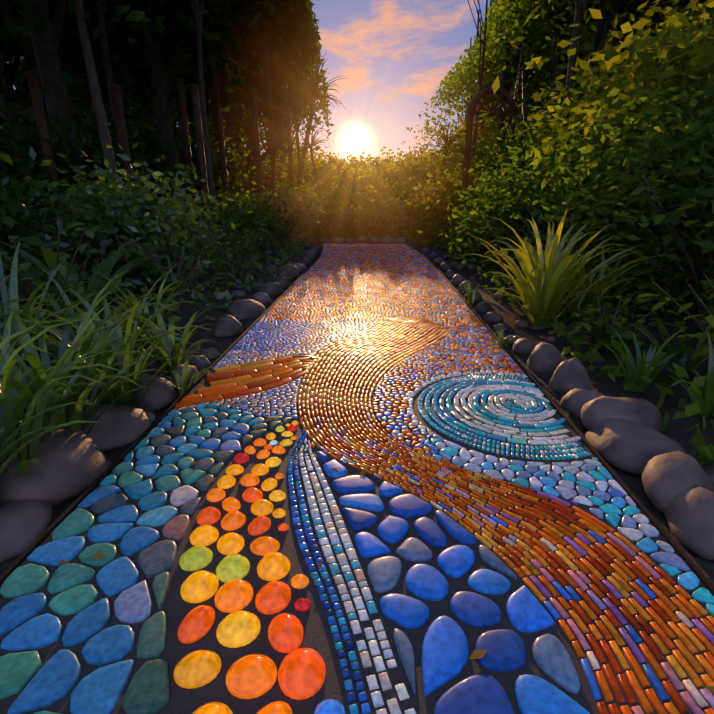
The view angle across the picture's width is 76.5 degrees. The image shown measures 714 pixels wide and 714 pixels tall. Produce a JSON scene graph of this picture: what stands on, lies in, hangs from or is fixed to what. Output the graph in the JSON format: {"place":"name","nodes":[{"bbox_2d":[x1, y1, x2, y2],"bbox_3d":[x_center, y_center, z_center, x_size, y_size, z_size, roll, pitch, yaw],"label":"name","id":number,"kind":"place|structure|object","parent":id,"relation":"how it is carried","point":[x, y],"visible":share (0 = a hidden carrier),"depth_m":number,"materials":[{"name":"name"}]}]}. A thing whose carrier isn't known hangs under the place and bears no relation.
{"place":"outdoors","nodes":[
{"label":"outdoors","id":0,"kind":"place"},
{"bbox_2d":[0,0,494,163],"label":"sky","id":1,"kind":"structure","parent":0,"point":[394,55],"materials":[{"name":"blue"}]},
{"bbox_2d":[0,215,713,585],"bbox_3d":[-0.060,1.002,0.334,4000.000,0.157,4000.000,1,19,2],"label":"ground","id":2,"kind":"structure","parent":0,"point":[678,431],"depth_m":3.78,"materials":[{"name":"soil"}]},
{"bbox_2d":[2,13,92,156],"bbox_3d":[-8.844,-7.176,4.823,10.945,13.159,11.330,1,19,2],"label":"tree","id":3,"kind":"object","parent":2,"relation":"on","point":[28,130],"visible":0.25,"depth_m":7.97,"materials":[{"name":"green plant"}]},
{"bbox_2d":[0,139,98,293],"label":"shrub","id":4,"kind":"object","parent":2,"relation":"on","point":[9,211],"visible":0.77,"depth_m":5.05,"materials":[{"name":"green plant"}]},
{"bbox_2d":[25,71,73,264],"bbox_3d":[-4.737,-2.780,7.073,0.253,2.920,0.266,1,19,2],"label":"post","id":5,"kind":"object","parent":2,"relation":"on","point":[37,99],"visible":0.58,"depth_m":6.78,"materials":[{"name":"wood"}]},
{"bbox_2d":[0,218,103,328],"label":"broad shrub","id":6,"kind":"object","parent":2,"relation":"on","point":[62,269],"visible":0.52,"depth_m":3.64,"materials":[{"name":"green plant"}]},
{"bbox_2d":[0,239,127,373],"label":"grass clump","id":7,"kind":"object","parent":2,"relation":"on","point":[13,288],"visible":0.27,"depth_m":2.70,"materials":[{"name":"green plant"}]},
{"bbox_2d":[0,277,133,475],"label":"grass clump","id":8,"kind":"object","parent":2,"relation":"on","point":[11,439],"visible":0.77,"depth_m":1.59,"materials":[{"name":"green plant"}]},
{"bbox_2d":[0,302,137,475],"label":"grass clump","id":9,"kind":"object","parent":2,"relation":"on","point":[11,410],"visible":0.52,"depth_m":1.66,"materials":[{"name":"green plant"}]},
{"bbox_2d":[0,241,151,308],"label":"leafy plant","id":10,"kind":"object","parent":2,"relation":"on","point":[107,265],"visible":0.38,"depth_m":4.40,"materials":[{"name":"green plant"}]},
{"bbox_2d":[0,269,181,434],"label":"grass clump","id":11,"kind":"object","parent":2,"relation":"on","point":[74,412],"visible":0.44,"depth_m":2.08,"materials":[{"name":"green plant"}]},
{"bbox_2d":[0,78,182,257],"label":"shrub","id":12,"kind":"object","parent":2,"relation":"on","point":[18,143],"visible":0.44,"depth_m":7.33,"materials":[{"name":"green plant"}]},
{"bbox_2d":[0,263,186,372],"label":"grass clump","id":13,"kind":"object","parent":2,"relation":"on","point":[56,339],"visible":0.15,"depth_m":2.80,"materials":[{"name":"green plant"}]},
{"bbox_2d":[38,172,165,284],"bbox_3d":[-2.993,-1.471,5.421,1.094,1.403,1.219,17,25,40],"label":"fern","id":14,"kind":"object","parent":2,"relation":"on","point":[52,198],"visible":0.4,"depth_m":5.34,"materials":[{"name":"green plant"}]},
{"bbox_2d":[75,0,134,266],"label":"slender tree","id":15,"kind":"object","parent":2,"relation":"on","point":[104,134],"visible":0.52,"depth_m":6.35,"materials":[{"name":"brown plant"}]},
{"bbox_2d":[0,0,213,95],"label":"tree","id":16,"kind":"object","parent":2,"relation":"on","point":[29,28],"visible":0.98,"depth_m":6.12,"materials":[{"name":"green plant"}]},
{"bbox_2d":[96,0,128,199],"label":"slender tree","id":17,"kind":"object","parent":2,"relation":"on","point":[106,58],"visible":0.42,"depth_m":8.57,"materials":[{"name":"brown plant"}]},
{"bbox_2d":[8,86,217,238],"bbox_3d":[-5.863,-4.045,10.999,5.464,4.729,5.505,1,19,2],"label":"shrub","id":18,"kind":"object","parent":2,"relation":"on","point":[153,164],"visible":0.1,"depth_m":10.20,"materials":[{"name":"green plant"}]},
{"bbox_2d":[0,272,235,407],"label":"grass clump","id":19,"kind":"object","parent":2,"relation":"on","point":[128,399],"visible":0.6,"depth_m":2.40,"materials":[{"name":"green plant"}]},
{"bbox_2d":[0,0,243,238],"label":"tree","id":20,"kind":"object","parent":2,"relation":"on","point":[10,71],"visible":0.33,"depth_m":10.63,"materials":[{"name":"green plant"}]},
{"bbox_2d":[110,83,133,183],"bbox_3d":[-4.123,-3.234,8.223,0.253,3.020,0.266,1,19,2],"label":"post","id":21,"kind":"object","parent":2,"relation":"on","point":[119,113],"visible":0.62,"depth_m":7.89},
{"bbox_2d":[16,0,230,252],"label":"tree","id":22,"kind":"object","parent":2,"relation":"on","point":[45,45],"visible":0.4,"depth_m":7.54,"materials":[{"name":"brown plant"}]},
{"bbox_2d":[1,0,245,138],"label":"tree","id":23,"kind":"object","parent":2,"relation":"on","point":[138,96],"visible":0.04,"depth_m":15.60,"materials":[{"name":"green plant"}]},
{"bbox_2d":[0,123,252,293],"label":"shrub","id":24,"kind":"object","parent":2,"relation":"on","point":[111,202],"visible":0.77,"depth_m":5.38,"materials":[{"name":"green plant"}]},
{"bbox_2d":[67,265,201,342],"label":"grass clump","id":25,"kind":"object","parent":2,"relation":"on","point":[147,314],"visible":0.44,"depth_m":3.57,"materials":[{"name":"green plant"}]},
{"bbox_2d":[0,224,309,422],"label":"ground cover plants","id":26,"kind":"object","parent":2,"relation":"on","point":[73,278],"visible":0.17,"depth_m":5.28,"materials":[{"name":"green plant"}]},
{"bbox_2d":[0,243,320,562],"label":"boulders","id":27,"kind":"object","parent":2,"relation":"on","point":[75,462],"visible":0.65,"depth_m":1.87,"materials":[{"name":"stone"}]},
{"bbox_2d":[0,244,322,585],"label":"path edge","id":28,"kind":"object","parent":2,"relation":"on","point":[28,551],"visible":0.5,"depth_m":1.84,"materials":[{"name":"brown metal"}]},
{"bbox_2d":[109,304,213,374],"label":"grass clump","id":29,"kind":"object","parent":2,"relation":"on","point":[172,351],"visible":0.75,"depth_m":3.03,"materials":[{"name":"green plant"}]},
{"bbox_2d":[83,56,246,153],"bbox_3d":[-7.934,-13.650,21.058,10.804,14.184,10.580,14,24,35],"label":"tree","id":30,"kind":"object","parent":2,"relation":"on","point":[189,109],"visible":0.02,"depth_m":21.56,"materials":[{"name":"green plant"}]},
{"bbox_2d":[32,0,315,238],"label":"tree","id":31,"kind":"object","parent":2,"relation":"on","point":[151,39],"visible":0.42,"depth_m":10.56,"materials":[{"name":"green plant"}]},
{"bbox_2d":[78,73,269,208],"bbox_3d":[-6.006,-5.688,12.848,6.763,4.525,6.836,1,19,2],"label":"bush","id":32,"kind":"object","parent":2,"relation":"on","point":[193,150],"visible":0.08,"depth_m":13.04,"materials":[{"name":"green plant"}]},
{"bbox_2d":[126,211,223,302],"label":"fern","id":33,"kind":"object","parent":2,"relation":"on","point":[161,266],"visible":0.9,"depth_m":4.76,"materials":[{"name":"green plant"}]},
{"bbox_2d":[117,227,232,294],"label":"clump","id":34,"kind":"object","parent":2,"relation":"on","point":[159,275],"visible":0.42,"depth_m":5.20,"materials":[{"name":"green plant"}]},
{"bbox_2d":[175,78,195,200],"bbox_3d":[-3.972,-4.487,10.757,0.253,3.720,0.266,1,19,2],"label":"post","id":35,"kind":"object","parent":2,"relation":"on","point":[183,114],"visible":0.67,"depth_m":10.45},
{"bbox_2d":[162,355,215,395],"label":"grass tuft","id":36,"kind":"object","parent":2,"relation":"on","point":[180,382],"visible":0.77,"depth_m":2.74,"materials":[{"name":"green plant"}]},
{"bbox_2d":[189,83,210,229],"bbox_3d":[-3.222,-3.837,9.498,0.253,3.320,0.266,1,19,2],"label":"post","id":37,"kind":"object","parent":2,"relation":"on","point":[194,87],"visible":0.56,"depth_m":9.24,"materials":[{"name":"wood"}]},
{"bbox_2d":[155,113,251,210],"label":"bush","id":38,"kind":"object","parent":2,"relation":"on","point":[241,169],"depth_m":15.02,"materials":[{"name":"green plant"}]},
{"bbox_2d":[190,0,217,239],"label":"slender tree","id":39,"kind":"object","parent":2,"relation":"on","point":[198,19],"visible":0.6,"depth_m":9.46,"materials":[{"name":"brown plant"}]},
{"bbox_2d":[132,111,281,202],"bbox_3d":[-5.676,-6.767,16.445,5.644,4.197,6.386,1,19,2],"label":"bush","id":40,"kind":"object","parent":2,"relation":"on","point":[242,155],"depth_m":16.67,"materials":[{"name":"green plant"}]},
{"bbox_2d":[121,0,319,201],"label":"tree","id":41,"kind":"object","parent":2,"relation":"on","point":[284,10],"visible":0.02,"depth_m":13.64,"materials":[{"name":"green plant"}]},
{"bbox_2d":[212,71,229,202],"bbox_3d":[-3.480,-5.071,11.825,0.253,4.120,0.266,1,19,2],"label":"post","id":42,"kind":"object","parent":2,"relation":"on","point":[220,131],"depth_m":11.55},
{"bbox_2d":[130,1,334,201],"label":"tree","id":43,"kind":"object","parent":2,"relation":"on","point":[261,94],"depth_m":17.13,"materials":[{"name":"green plant"}]},
{"bbox_2d":[196,217,268,281],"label":"fern","id":44,"kind":"object","parent":2,"relation":"on","point":[241,264],"visible":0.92,"depth_m":6.12,"materials":[{"name":"green plant"}]},
{"bbox_2d":[169,173,318,250],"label":"shrub","id":45,"kind":"object","parent":2,"relation":"on","point":[230,206],"visible":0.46,"depth_m":9.66,"materials":[{"name":"green plant"}]},
{"bbox_2d":[251,87,263,204],"bbox_3d":[-2.709,-5.209,12.526,0.253,3.920,0.266,1,19,2],"label":"post","id":46,"kind":"object","parent":2,"relation":"on","point":[257,138],"depth_m":12.26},
{"bbox_2d":[241,0,276,192],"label":"slender tree","id":47,"kind":"object","parent":2,"relation":"on","point":[266,74],"depth_m":13.31,"materials":[{"name":"brown plant"}]},
{"bbox_2d":[215,136,305,197],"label":"bush","id":48,"kind":"object","parent":2,"relation":"on","point":[268,174],"depth_m":20.64,"materials":[{"name":"green plant"}]},
{"bbox_2d":[206,13,325,186],"bbox_3d":[-4.887,-12.798,20.532,7.089,12.912,8.660,1,19,2],"label":"tree","id":49,"kind":"object","parent":2,"relation":"on","point":[266,113],"depth_m":21.55,"materials":[{"name":"green plant"}]},
{"bbox_2d":[260,0,280,195],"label":"slender tree","id":50,"kind":"object","parent":2,"relation":"on","point":[277,131],"depth_m":13.48,"materials":[{"name":"brown wood"}]},
{"bbox_2d":[228,178,332,245],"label":"shrub","id":51,"kind":"object","parent":2,"relation":"on","point":[294,205],"visible":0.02,"depth_m":11.28,"materials":[{"name":"green plant"}]},
{"bbox_2d":[232,16,333,179],"bbox_3d":[-5.611,-14.264,25.851,8.498,12.180,8.005,1,19,2],"label":"tree","id":52,"kind":"object","parent":2,"relation":"on","point":[281,127],"depth_m":26.19,"materials":[{"name":"green plant"}]},
{"bbox_2d":[244,42,330,174],"bbox_3d":[-5.569,-16.389,31.568,7.255,12.437,10.578,1,19,2],"label":"tree","id":53,"kind":"object","parent":2,"relation":"on","point":[283,142],"depth_m":32.63,"materials":[{"name":"green plant"}]},
{"bbox_2d":[285,102,293,188],"bbox_3d":[-2.095,-5.849,14.363,0.253,3.920,0.266,1,19,2],"label":"post","id":54,"kind":"object","parent":2,"relation":"on","point":[289,135],"depth_m":14.03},
{"bbox_2d":[269,0,321,192],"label":"slender tree","id":55,"kind":"object","parent":2,"relation":"on","point":[297,115],"depth_m":16.38,"materials":[{"name":"brown plant"}]},
{"bbox_2d":[254,152,338,215],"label":"shrub","id":56,"kind":"object","parent":2,"relation":"on","point":[308,194],"depth_m":13.51,"materials":[{"name":"green plant"}]},
{"bbox_2d":[282,51,348,190],"bbox_3d":[-1.547,-7.379,15.753,2.504,5.807,2.432,15,24,37],"label":"spiky palm","id":57,"kind":"object","parent":2,"relation":"on","point":[314,93],"depth_m":15.29,"materials":[{"name":"green plant"}]},
{"bbox_2d":[292,203,355,241],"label":"bush","id":58,"kind":"object","parent":2,"relation":"on","point":[329,221],"depth_m":12.84,"materials":[{"name":"green plant"}]},
{"bbox_2d":[320,172,378,194],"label":"bush","id":59,"kind":"object","parent":2,"relation":"on","point":[348,184],"depth_m":22.39,"materials":[{"name":"green plant"}]},
{"bbox_2d":[0,248,713,713],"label":"path slab","id":60,"kind":"structure","parent":2,"relation":"on","point":[318,634],"depth_m":1.32,"materials":[{"name":"concrete"}]},
{"bbox_2d":[173,420,344,713],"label":"mosaic pebbles","id":61,"kind":"object","parent":60,"relation":"on","point":[301,673],"visible":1,"depth_m":1.27,"materials":[{"name":"stone"}]},
{"bbox_2d":[0,243,713,713],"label":"mosaic tiles","id":62,"kind":"object","parent":60,"relation":"on","point":[386,337],"visible":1,"depth_m":1.55,"materials":[{"name":"tile"}]},
{"bbox_2d":[324,199,399,240],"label":"bush","id":63,"kind":"object","parent":2,"relation":"on","point":[354,222],"depth_m":13.06,"materials":[{"name":"green plant"}]},
{"bbox_2d":[343,197,419,238],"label":"bush","id":64,"kind":"object","parent":2,"relation":"on","point":[398,227],"depth_m":13.71,"materials":[{"name":"green plant"}]},
{"bbox_2d":[351,179,414,204],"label":"bush","id":65,"kind":"object","parent":2,"relation":"on","point":[398,193],"depth_m":19.27,"materials":[{"name":"green plant"}]},
{"bbox_2d":[53,244,713,693],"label":"fallen leaves","id":66,"kind":"object","parent":2,"relation":"on","point":[483,652],"visible":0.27,"depth_m":1.43,"materials":[{"name":"brown plant"}]},
{"bbox_2d":[370,197,423,235],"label":"bush","id":67,"kind":"object","parent":2,"relation":"on","point":[402,209],"depth_m":14.22,"materials":[{"name":"green plant"}]},
{"bbox_2d":[383,147,451,185],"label":"bush","id":68,"kind":"object","parent":2,"relation":"on","point":[408,174],"depth_m":24.65,"materials":[{"name":"green plant"}]},
{"bbox_2d":[402,207,466,243],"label":"bush","id":69,"kind":"object","parent":2,"relation":"on","point":[427,228],"depth_m":11.96,"materials":[{"name":"green plant"}]},
{"bbox_2d":[401,37,477,148],"bbox_3d":[7.191,-18.188,36.232,7.827,12.764,7.007,-18,26,-41],"label":"tree","id":70,"kind":"object","parent":2,"relation":"on","point":[433,121],"depth_m":35.95,"materials":[{"name":"green plant"}]},
{"bbox_2d":[402,162,499,238],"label":"shrub","id":71,"kind":"object","parent":2,"relation":"on","point":[445,187],"depth_m":12.10,"materials":[{"name":"green plant"}]},
{"bbox_2d":[424,9,497,129],"bbox_3d":[7.235,-15.701,29.364,6.045,12.587,9.608,1,19,2],"label":"tree","id":72,"kind":"object","parent":2,"relation":"on","point":[454,87],"depth_m":27.66,"materials":[{"name":"green plant"}]},
{"bbox_2d":[408,110,514,192],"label":"bush","id":73,"kind":"object","parent":2,"relation":"on","point":[460,149],"depth_m":17.16,"materials":[{"name":"green plant"}]},
{"bbox_2d":[412,132,517,197],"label":"bush","id":74,"kind":"object","parent":2,"relation":"on","point":[445,166],"depth_m":15.63,"materials":[{"name":"green plant"}]},
{"bbox_2d":[410,96,546,185],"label":"bush","id":75,"kind":"object","parent":2,"relation":"on","point":[487,131],"visible":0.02,"depth_m":19.53,"materials":[{"name":"green plant"}]},
{"bbox_2d":[413,111,556,199],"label":"shrub","id":76,"kind":"object","parent":2,"relation":"on","point":[489,160],"depth_m":12.14,"materials":[{"name":"green plant"}]},
{"bbox_2d":[458,87,515,244],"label":"sculpture arch","id":77,"kind":"structure","parent":2,"relation":"on","point":[484,93],"depth_m":10.20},
{"bbox_2d":[426,0,551,141],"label":"tree","id":78,"kind":"object","parent":2,"relation":"on","point":[473,74],"depth_m":22.75,"materials":[{"name":"green plant"}]},
{"bbox_2d":[467,0,526,174],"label":"slender tree","id":79,"kind":"object","parent":2,"relation":"on","point":[483,42],"visible":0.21,"depth_m":14.49,"materials":[{"name":"brown plant"}]},
{"bbox_2d":[295,236,713,560],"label":"boulders","id":80,"kind":"object","parent":2,"relation":"on","point":[624,434],"visible":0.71,"depth_m":2.05,"materials":[{"name":"stone"}]},
{"bbox_2d":[465,203,545,278],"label":"broad shrub","id":81,"kind":"object","parent":2,"relation":"on","point":[483,214],"visible":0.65,"depth_m":6.33,"materials":[{"name":"green plant"}]},
{"bbox_2d":[491,18,525,172],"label":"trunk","id":82,"kind":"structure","parent":2,"relation":"on","point":[519,70],"depth_m":10.58,"materials":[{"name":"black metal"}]},
{"bbox_2d":[444,1,602,137],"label":"tree","id":83,"kind":"object","parent":2,"relation":"on","point":[537,86],"visible":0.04,"depth_m":21.50,"materials":[{"name":"green plant"}]},
{"bbox_2d":[400,103,657,265],"bbox_3d":[2.957,-2.497,7.068,3.940,2.534,3.397,-10,21,-26],"label":"shrub","id":84,"kind":"object","parent":2,"relation":"on","point":[517,187],"visible":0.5,"depth_m":6.70,"materials":[{"name":"green plant"}]},
{"bbox_2d":[461,0,601,143],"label":"tree","id":85,"kind":"object","parent":2,"relation":"on","point":[507,77],"visible":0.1,"depth_m":18.36,"materials":[{"name":"green plant"}]},
{"bbox_2d":[453,155,622,258],"bbox_3d":[3.479,-2.648,8.443,3.361,2.094,3.282,1,19,2],"label":"shrub","id":86,"kind":"object","parent":2,"relation":"on","point":[497,186],"visible":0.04,"depth_m":8.20,"materials":[{"name":"green plant"}]},
{"bbox_2d":[405,244,713,595],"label":"path edge","id":87,"kind":"object","parent":2,"relation":"on","point":[691,565],"visible":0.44,"depth_m":1.82,"materials":[{"name":"brown metal"}]},
{"bbox_2d":[411,219,713,465],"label":"ground cover plants","id":88,"kind":"object","parent":2,"relation":"on","point":[706,453],"visible":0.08,"depth_m":3.46,"materials":[{"name":"green plant"}]},
{"bbox_2d":[461,208,671,328],"bbox_3d":[1.697,-0.732,3.903,1.764,1.059,1.788,1,19,2],"label":"clump","id":89,"kind":"object","parent":2,"relation":"on","point":[543,287],"visible":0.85,"depth_m":3.87,"materials":[{"name":"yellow plant"}]},
{"bbox_2d":[461,33,677,243],"bbox_3d":[5.161,-4.138,9.129,5.910,4.042,5.408,1,19,2],"label":"shrub","id":90,"kind":"object","parent":2,"relation":"on","point":[538,147],"visible":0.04,"depth_m":9.12,"materials":[{"name":"green plant"}]},
{"bbox_2d":[561,0,588,157],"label":"slender tree","id":91,"kind":"object","parent":2,"relation":"on","point":[575,33],"visible":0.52,"depth_m":7.99,"materials":[{"name":"brown plant"}]},
{"bbox_2d":[521,177,631,293],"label":"broad shrub","id":92,"kind":"object","parent":2,"relation":"on","point":[534,213],"visible":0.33,"depth_m":5.03,"materials":[{"name":"green plant"}]},
{"bbox_2d":[452,52,713,319],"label":"shrub","id":93,"kind":"object","parent":2,"relation":"on","point":[668,194],"visible":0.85,"depth_m":4.47,"materials":[{"name":"green plant"}]},
{"bbox_2d":[515,252,654,316],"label":"grass clump","id":94,"kind":"object","parent":2,"relation":"on","point":[601,287],"visible":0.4,"depth_m":4.27,"materials":[{"name":"green plant"}]},
{"bbox_2d":[465,0,706,128],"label":"tree","id":95,"kind":"object","parent":2,"relation":"on","point":[557,32],"visible":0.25,"depth_m":14.79,"materials":[{"name":"green plant"}]},
{"bbox_2d":[472,0,713,269],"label":"shrub","id":96,"kind":"object","parent":2,"relation":"on","point":[699,55],"visible":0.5,"depth_m":5.13,"materials":[{"name":"green plant"}]},
{"bbox_2d":[492,0,702,93],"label":"tree","id":97,"kind":"object","parent":2,"relation":"on","point":[629,6],"visible":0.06,"depth_m":11.02,"materials":[{"name":"green plant"}]},
{"bbox_2d":[580,0,615,130],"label":"slender tree","id":98,"kind":"object","parent":2,"relation":"on","point":[596,40],"visible":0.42,"depth_m":9.93,"materials":[{"name":"brown plant"}]},
{"bbox_2d":[504,0,713,212],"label":"tree","id":99,"kind":"object","parent":2,"relation":"on","point":[659,4],"visible":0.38,"depth_m":9.76,"materials":[{"name":"green plant"}]},
{"bbox_2d":[510,0,710,233],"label":"tree","id":100,"kind":"object","parent":2,"relation":"on","point":[585,36],"visible":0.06,"depth_m":11.75,"materials":[{"name":"green plant"}]},
{"bbox_2d":[522,0,710,257],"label":"shrub","id":101,"kind":"object","parent":2,"relation":"on","point":[560,85],"visible":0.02,"depth_m":7.42,"materials":[{"name":"green plant"}]},
{"bbox_2d":[564,244,673,317],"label":"clump","id":102,"kind":"object","parent":2,"relation":"on","point":[616,292],"visible":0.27,"depth_m":4.24,"materials":[{"name":"green plant"}]},
{"bbox_2d":[567,290,680,354],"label":"broad shrub","id":103,"kind":"object","parent":2,"relation":"on","point":[603,322],"visible":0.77,"depth_m":3.28,"materials":[{"name":"green plant"}]},
{"bbox_2d":[599,325,684,393],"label":"grass clump","id":104,"kind":"object","parent":2,"relation":"on","point":[653,367],"visible":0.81,"depth_m":2.68,"materials":[{"name":"green plant"}]},
{"bbox_2d":[604,225,713,290],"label":"bush","id":105,"kind":"object","parent":2,"relation":"on","point":[661,275],"visible":0.19,"depth_m":5.24,"materials":[{"name":"green plant"}]},
{"bbox_2d":[605,68,713,300],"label":"shrub","id":106,"kind":"object","parent":2,"relation":"on","point":[700,147],"visible":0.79,"depth_m":3.35,"materials":[{"name":"green plant"}]},
{"bbox_2d":[620,167,713,315],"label":"broad shrub","id":107,"kind":"object","parent":2,"relation":"on","point":[670,237],"visible":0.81,"depth_m":3.85,"materials":[{"name":"green plant"}]},
{"bbox_2d":[621,321,713,379],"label":"grass tuft","id":108,"kind":"object","parent":2,"relation":"on","point":[694,363],"visible":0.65,"depth_m":2.81,"materials":[{"name":"green plant"}]},
{"bbox_2d":[629,86,713,279],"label":"shrub","id":109,"kind":"object","parent":2,"relation":"on","point":[709,191],"visible":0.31,"depth_m":3.84,"materials":[{"name":"green plant"}]},
{"bbox_2d":[637,274,713,358],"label":"broad shrub","id":110,"kind":"object","parent":2,"relation":"on","point":[710,319],"visible":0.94,"depth_m":2.65,"materials":[{"name":"green plant"}]},
{"bbox_2d":[664,328,713,418],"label":"grass tuft","id":111,"kind":"object","parent":2,"relation":"on","point":[706,401],"visible":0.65,"depth_m":2.37,"materials":[{"name":"green plant"}]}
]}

